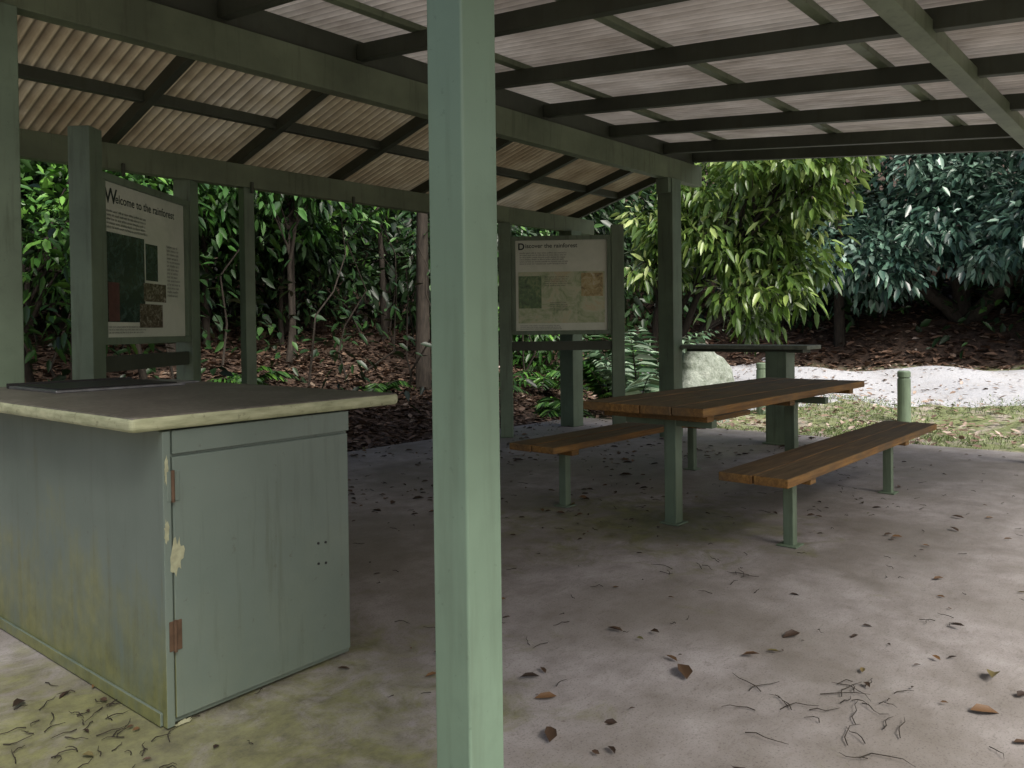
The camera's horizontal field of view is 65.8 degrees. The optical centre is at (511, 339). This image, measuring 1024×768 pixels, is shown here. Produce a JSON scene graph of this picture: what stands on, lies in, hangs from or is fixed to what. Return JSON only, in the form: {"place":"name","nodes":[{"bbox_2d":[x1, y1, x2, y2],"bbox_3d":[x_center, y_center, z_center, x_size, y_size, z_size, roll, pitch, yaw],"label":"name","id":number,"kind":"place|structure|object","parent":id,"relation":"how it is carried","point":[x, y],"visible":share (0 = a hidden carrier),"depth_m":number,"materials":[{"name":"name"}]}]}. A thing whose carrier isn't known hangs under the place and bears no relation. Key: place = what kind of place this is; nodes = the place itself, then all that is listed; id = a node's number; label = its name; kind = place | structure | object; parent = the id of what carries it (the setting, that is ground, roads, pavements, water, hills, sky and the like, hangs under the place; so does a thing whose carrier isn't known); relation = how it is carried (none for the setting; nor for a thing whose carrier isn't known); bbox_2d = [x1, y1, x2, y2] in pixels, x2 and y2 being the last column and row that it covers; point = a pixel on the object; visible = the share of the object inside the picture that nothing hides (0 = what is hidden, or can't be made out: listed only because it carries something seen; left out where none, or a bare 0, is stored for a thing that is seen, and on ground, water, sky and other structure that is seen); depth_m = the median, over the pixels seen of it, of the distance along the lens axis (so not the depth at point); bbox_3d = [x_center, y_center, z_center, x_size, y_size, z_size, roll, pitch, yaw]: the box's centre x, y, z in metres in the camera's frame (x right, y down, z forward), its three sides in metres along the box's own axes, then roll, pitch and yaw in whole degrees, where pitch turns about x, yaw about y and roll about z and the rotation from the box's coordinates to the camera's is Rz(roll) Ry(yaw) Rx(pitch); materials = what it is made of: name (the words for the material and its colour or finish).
{"place":"outdoors","nodes":[
{"label":"outdoors","id":0,"kind":"place"},
{"bbox_2d":[0,417,1023,767],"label":"concrete floor","id":1,"kind":"structure","parent":0,"point":[842,579],"depth_m":3.39,"materials":[{"name":"grey concrete"}]},
{"bbox_2d":[12,684,218,759],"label":"fallen leaves","id":2,"kind":"object","parent":1,"relation":"on","point":[16,701],"visible":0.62,"depth_m":2.64,"materials":[{"name":"brown plant"}]},
{"bbox_2d":[67,125,200,380],"bbox_3d":[-2.815,-0.080,6.054,0.150,2.700,1.604,-1,1,3],"label":"information sign","id":3,"kind":"object","parent":1,"relation":"on","point":[134,262],"visible":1,"depth_m":5.75,"materials":[{"name":"green paint"}]},
{"bbox_2d":[0,377,397,728],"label":"barbecue counter","id":4,"kind":"object","parent":1,"relation":"on","point":[172,551],"visible":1,"depth_m":2.93,"materials":[{"name":"paint"}]},
{"bbox_2d":[171,433,349,717],"bbox_3d":[-0.898,0.823,2.928,0.012,0.875,0.738,0,1,39],"label":"door","id":5,"kind":"structure","parent":4,"relation":"in","point":[254,602],"depth_m":2.89,"materials":[{"name":"paint"}]},
{"bbox_2d":[0,0,1023,767],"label":"picnic shelter","id":6,"kind":"object","parent":1,"relation":"on","point":[468,126],"visible":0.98,"depth_m":5.68,"materials":[{"name":"green paint"}]},
{"bbox_2d":[1,423,1023,767],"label":"fallen twigs","id":7,"kind":"object","parent":1,"relation":"on","point":[121,729],"depth_m":2.83,"materials":[{"name":"brown plant"}]},
{"bbox_2d":[498,222,625,437],"bbox_3d":[0.603,-0.121,9.582,1.504,2.600,0.150,-1,1,3],"label":"information sign","id":8,"kind":"object","parent":1,"relation":"on","point":[561,285],"visible":1,"depth_m":9.53,"materials":[{"name":"green metal"}]},
{"bbox_2d":[348,419,814,516],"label":"fallen leaves","id":9,"kind":"object","parent":1,"relation":"on","point":[542,509],"visible":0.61,"depth_m":7.70,"materials":[{"name":"brown plant"}]},
{"bbox_2d":[509,409,749,507],"bbox_3d":[1.188,0.969,6.874,0.410,0.480,3.177,0,1,41],"label":"picnic bench","id":10,"kind":"object","parent":1,"relation":"on","point":[565,446],"visible":0.78,"depth_m":6.05,"materials":[{"name":"green paint"}]},
{"bbox_2d":[583,377,864,525],"bbox_3d":[1.804,0.800,6.191,0.900,0.821,2.980,0,1,41],"label":"picnic table","id":11,"kind":"object","parent":1,"relation":"on","point":[673,411],"visible":0.93,"depth_m":5.37,"materials":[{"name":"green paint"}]},
{"bbox_2d":[680,344,820,444],"bbox_3d":[2.710,0.610,9.075,1.525,1.099,0.400,0,1,41],"label":"bar table","id":12,"kind":"object","parent":1,"relation":"on","point":[779,361],"visible":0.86,"depth_m":8.74,"materials":[{"name":"green paint"}]},
{"bbox_2d":[545,596,1023,767],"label":"fallen leaves","id":13,"kind":"object","parent":1,"relation":"on","point":[686,671],"visible":1,"depth_m":2.69,"materials":[{"name":"brown plant"}]},
{"bbox_2d":[719,420,936,548],"bbox_3d":[2.374,0.972,5.590,0.410,0.481,3.106,0,1,41],"label":"picnic bench","id":14,"kind":"object","parent":1,"relation":"on","point":[788,471],"visible":1,"depth_m":5.00,"materials":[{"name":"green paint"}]},
{"bbox_2d":[23,152,1023,452],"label":"ground","id":15,"kind":"structure","parent":0,"point":[1011,354],"depth_m":13.94,"materials":[{"name":"soil"}]},
{"bbox_2d":[20,179,39,234],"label":"understorey tree","id":16,"kind":"object","parent":15,"relation":"on","point":[25,186],"visible":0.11,"depth_m":7.27,"materials":[{"name":"green plant"}]},
{"bbox_2d":[20,160,67,352],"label":"understorey tree","id":17,"kind":"object","parent":15,"relation":"on","point":[36,178],"visible":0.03,"depth_m":9.15,"materials":[{"name":"green plant"}]},
{"bbox_2d":[70,335,71,379],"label":"tree trunk","id":18,"kind":"object","parent":15,"relation":"on","point":[71,360],"visible":0.03,"depth_m":9.43,"materials":[{"name":"brown plant"}]},
{"bbox_2d":[20,159,235,381],"bbox_3d":[-4.567,-0.701,7.631,3.257,3.786,3.129,-1,1,-7],"label":"understorey tree","id":19,"kind":"object","parent":15,"relation":"on","point":[51,245],"visible":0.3,"depth_m":7.45,"materials":[{"name":"green plant"}]},
{"bbox_2d":[21,176,239,332],"bbox_3d":[-5.752,-1.448,10.843,3.691,3.116,4.054,0,1,41],"label":"understorey tree","id":20,"kind":"object","parent":15,"relation":"on","point":[61,325],"visible":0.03,"depth_m":10.66,"materials":[{"name":"green plant"}]},
{"bbox_2d":[20,160,266,378],"bbox_3d":[-4.369,-1.171,9.270,2.958,4.077,2.710,-1,1,-14],"label":"understorey tree","id":21,"kind":"object","parent":15,"relation":"on","point":[203,187],"visible":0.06,"depth_m":9.17,"materials":[{"name":"green plant"}]},
{"bbox_2d":[22,174,302,305],"bbox_3d":[-4.887,-1.408,10.979,2.968,3.662,4.180,0,1,35],"label":"understorey tree","id":22,"kind":"object","parent":15,"relation":"on","point":[222,233],"visible":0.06,"depth_m":11.38,"materials":[{"name":"green plant"}]},
{"bbox_2d":[167,343,175,351],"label":"tree trunk","id":23,"kind":"object","parent":15,"relation":"on","point":[173,345],"depth_m":10.71,"materials":[{"name":"brown plant"}]},
{"bbox_2d":[201,211,210,346],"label":"tree trunk","id":24,"kind":"object","parent":15,"relation":"on","point":[206,322],"visible":0.23,"depth_m":11.90,"materials":[{"name":"brown plant"}]},
{"bbox_2d":[207,366,304,384],"bbox_3d":[-3.390,0.532,10.032,0.753,0.400,1.472,0,1,25],"label":"fern","id":25,"kind":"object","parent":15,"relation":"on","point":[236,378],"visible":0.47,"depth_m":10.06,"materials":[{"name":"green plant"}]},
{"bbox_2d":[198,185,366,367],"bbox_3d":[-3.422,-1.387,11.523,3.192,3.962,3.139,-1,1,-4],"label":"understorey tree","id":26,"kind":"object","parent":15,"relation":"on","point":[274,203],"visible":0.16,"depth_m":11.42,"materials":[{"name":"green plant"}]},
{"bbox_2d":[278,255,288,334],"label":"tree trunk","id":27,"kind":"object","parent":15,"relation":"on","point":[286,326],"visible":0.07,"depth_m":13.62,"materials":[{"name":"brown plant"}]},
{"bbox_2d":[22,208,547,391],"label":"hanging vines","id":28,"kind":"object","parent":15,"relation":"on","point":[312,347],"visible":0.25,"depth_m":11.74,"materials":[{"name":"brown plant"}]},
{"bbox_2d":[198,187,371,302],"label":"understorey tree","id":29,"kind":"object","parent":15,"relation":"on","point":[305,269],"visible":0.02,"depth_m":13.27,"materials":[{"name":"green plant"}]},
{"bbox_2d":[289,201,296,358],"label":"tree trunk","id":30,"kind":"object","parent":15,"relation":"on","point":[293,281],"visible":0.1,"depth_m":12.16,"materials":[{"name":"brown plant"}]},
{"bbox_2d":[200,199,392,347],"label":"understorey tree","id":31,"kind":"object","parent":15,"relation":"on","point":[273,278],"visible":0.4,"depth_m":13.24,"materials":[{"name":"green plant"}]},
{"bbox_2d":[199,187,396,345],"bbox_3d":[-3.513,-1.736,13.271,3.072,4.086,3.808,0,1,41],"label":"understorey tree","id":32,"kind":"object","parent":15,"relation":"on","point":[311,239],"visible":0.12,"depth_m":12.83,"materials":[{"name":"green plant"}]},
{"bbox_2d":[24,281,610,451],"bbox_3d":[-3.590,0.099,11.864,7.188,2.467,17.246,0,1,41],"label":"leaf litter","id":33,"kind":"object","parent":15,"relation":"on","point":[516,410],"visible":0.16,"depth_m":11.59,"materials":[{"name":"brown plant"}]},
{"bbox_2d":[267,205,413,323],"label":"understorey tree","id":34,"kind":"object","parent":15,"relation":"on","point":[372,259],"visible":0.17,"depth_m":15.24,"materials":[{"name":"green plant"}]},
{"bbox_2d":[375,207,387,340],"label":"tree trunk","id":35,"kind":"object","parent":15,"relation":"on","point":[383,306],"visible":0.19,"depth_m":14.28,"materials":[{"name":"brown plant"}]},
{"bbox_2d":[380,212,391,327],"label":"tree trunk","id":36,"kind":"object","parent":15,"relation":"on","point":[389,292],"visible":0.07,"depth_m":15.92,"materials":[{"name":"brown plant"}]},
{"bbox_2d":[359,380,414,391],"bbox_3d":[-1.956,0.742,11.533,1.037,0.314,1.096,-1,1,-36],"label":"fern","id":37,"kind":"object","parent":15,"relation":"on","point":[382,387],"visible":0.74,"depth_m":11.33,"materials":[{"name":"green plant"}]},
{"bbox_2d":[416,212,430,389],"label":"tree trunk","id":38,"kind":"object","parent":15,"relation":"on","point":[423,371],"visible":0.41,"depth_m":12.22,"materials":[{"name":"brown plant"}]},
{"bbox_2d":[356,211,498,334],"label":"understorey tree","id":39,"kind":"object","parent":15,"relation":"on","point":[412,224],"visible":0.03,"depth_m":15.85,"materials":[{"name":"green plant"}]},
{"bbox_2d":[372,210,540,317],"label":"understorey tree","id":40,"kind":"object","parent":15,"relation":"on","point":[411,274],"visible":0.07,"depth_m":12.99,"materials":[{"name":"green plant"}]},
{"bbox_2d":[499,373,530,395],"bbox_3d":[-0.307,0.668,12.685,1.257,0.530,1.835,-1,1,13],"label":"fern","id":41,"kind":"object","parent":15,"relation":"on","point":[517,389],"visible":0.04,"depth_m":12.44,"materials":[{"name":"green plant"}]},
{"bbox_2d":[21,151,1023,419],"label":"distant forest","id":42,"kind":"object","parent":15,"relation":"on","point":[635,301],"visible":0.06,"depth_m":14.52,"materials":[{"name":"green plant"}]},
{"bbox_2d":[498,296,608,378],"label":"understorey tree","id":43,"kind":"object","parent":15,"relation":"on","point":[549,355],"visible":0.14,"depth_m":15.24,"materials":[{"name":"green plant"}]},
{"bbox_2d":[513,364,593,398],"bbox_3d":[0.404,0.724,13.672,2.101,0.606,2.077,0,1,15],"label":"fern","id":44,"kind":"object","parent":15,"relation":"on","point":[547,381],"visible":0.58,"depth_m":13.29,"materials":[{"name":"green plant"}]},
{"bbox_2d":[531,397,594,417],"bbox_3d":[0.854,1.134,12.405,2.150,0.449,1.296,0,1,41],"label":"fern","id":45,"kind":"object","parent":15,"relation":"on","point":[553,408],"visible":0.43,"depth_m":12.16,"materials":[{"name":"green plant"}]},
{"bbox_2d":[497,224,631,355],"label":"understorey tree","id":46,"kind":"object","parent":15,"relation":"on","point":[549,233],"visible":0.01,"depth_m":16.52,"materials":[{"name":"green plant"}]},
{"bbox_2d":[497,184,656,270],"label":"rainforest tree","id":47,"kind":"object","parent":15,"relation":"on","point":[607,232],"visible":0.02,"depth_m":20.59,"materials":[{"name":"green plant"}]},
{"bbox_2d":[583,334,655,398],"bbox_3d":[1.683,0.490,13.226,1.417,1.374,1.741,0,1,41],"label":"palm plant","id":48,"kind":"object","parent":15,"relation":"on","point":[596,383],"visible":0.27,"depth_m":13.07,"materials":[{"name":"green plant"}]},
{"bbox_2d":[582,326,724,395],"bbox_3d":[2.087,0.499,11.984,2.532,1.413,2.457,-1,1,-10],"label":"fern","id":49,"kind":"object","parent":15,"relation":"on","point":[647,382],"visible":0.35,"depth_m":11.75,"materials":[{"name":"green plant"}]},
{"bbox_2d":[682,343,734,422],"bbox_3d":[2.811,0.902,12.035,1.024,1.697,1.398,0,1,41],"label":"boulder","id":50,"kind":"object","parent":15,"relation":"on","point":[703,368],"visible":0.23,"depth_m":11.65,"materials":[{"name":"grey stone"}]},
{"bbox_2d":[609,156,886,373],"bbox_3d":[4.027,-1.364,14.315,4.877,5.286,3.233,0,1,21],"label":"broadleaf tree","id":51,"kind":"object","parent":15,"relation":"on","point":[770,258],"visible":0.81,"depth_m":13.89,"materials":[{"name":"green plant"}]},
{"bbox_2d":[756,363,765,414],"bbox_3d":[3.897,0.826,12.330,0.170,0.930,0.170,0,1,41],"label":"bollard","id":52,"kind":"object","parent":15,"relation":"on","point":[760,371],"visible":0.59,"depth_m":12.26,"materials":[{"name":"green paint"}]},
{"bbox_2d":[499,356,1023,446],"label":"leaf litter","id":53,"kind":"object","parent":15,"relation":"on","point":[929,439],"visible":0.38,"depth_m":11.27,"materials":[{"name":"brown plant"}]},
{"bbox_2d":[693,159,892,327],"bbox_3d":[7.302,-4.686,22.421,7.027,9.116,6.868,0,1,41],"label":"rainforest tree","id":54,"kind":"object","parent":15,"relation":"on","point":[782,323],"visible":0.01,"depth_m":21.59,"materials":[{"name":"green plant"}]},
{"bbox_2d":[595,274,1023,370],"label":"leaf litter","id":55,"kind":"object","parent":15,"relation":"on","point":[947,350],"visible":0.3,"depth_m":19.83,"materials":[{"name":"brown plant"}]},
{"bbox_2d":[833,158,844,347],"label":"tree trunk","id":56,"kind":"object","parent":15,"relation":"on","point":[839,326],"visible":0.21,"depth_m":20.29,"materials":[{"name":"brown plant"}]},
{"bbox_2d":[717,393,1023,451],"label":"grass","id":57,"kind":"structure","parent":15,"relation":"on","point":[948,437],"depth_m":11.23,"materials":[{"name":"green plant"}]},
{"bbox_2d":[897,370,910,422],"bbox_3d":[5.415,0.875,10.922,0.170,0.890,0.170,0,1,41],"label":"bollard","id":58,"kind":"object","parent":15,"relation":"on","point":[903,396],"visible":0.91,"depth_m":10.85,"materials":[{"name":"green paint"}]},
{"bbox_2d":[799,150,1023,323],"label":"rainforest tree","id":59,"kind":"object","parent":15,"relation":"on","point":[975,209],"visible":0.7,"depth_m":18.83,"materials":[{"name":"green plant"}]},
{"bbox_2d":[916,155,928,297],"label":"tree trunk","id":60,"kind":"object","parent":15,"relation":"on","point":[924,275],"visible":0.04,"depth_m":21.80,"materials":[{"name":"brown plant"}]},
{"bbox_2d":[647,357,1023,410],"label":"gravel path","id":61,"kind":"structure","parent":0,"point":[949,379],"depth_m":14.86,"materials":[{"name":"grey gravel"}]}
]}

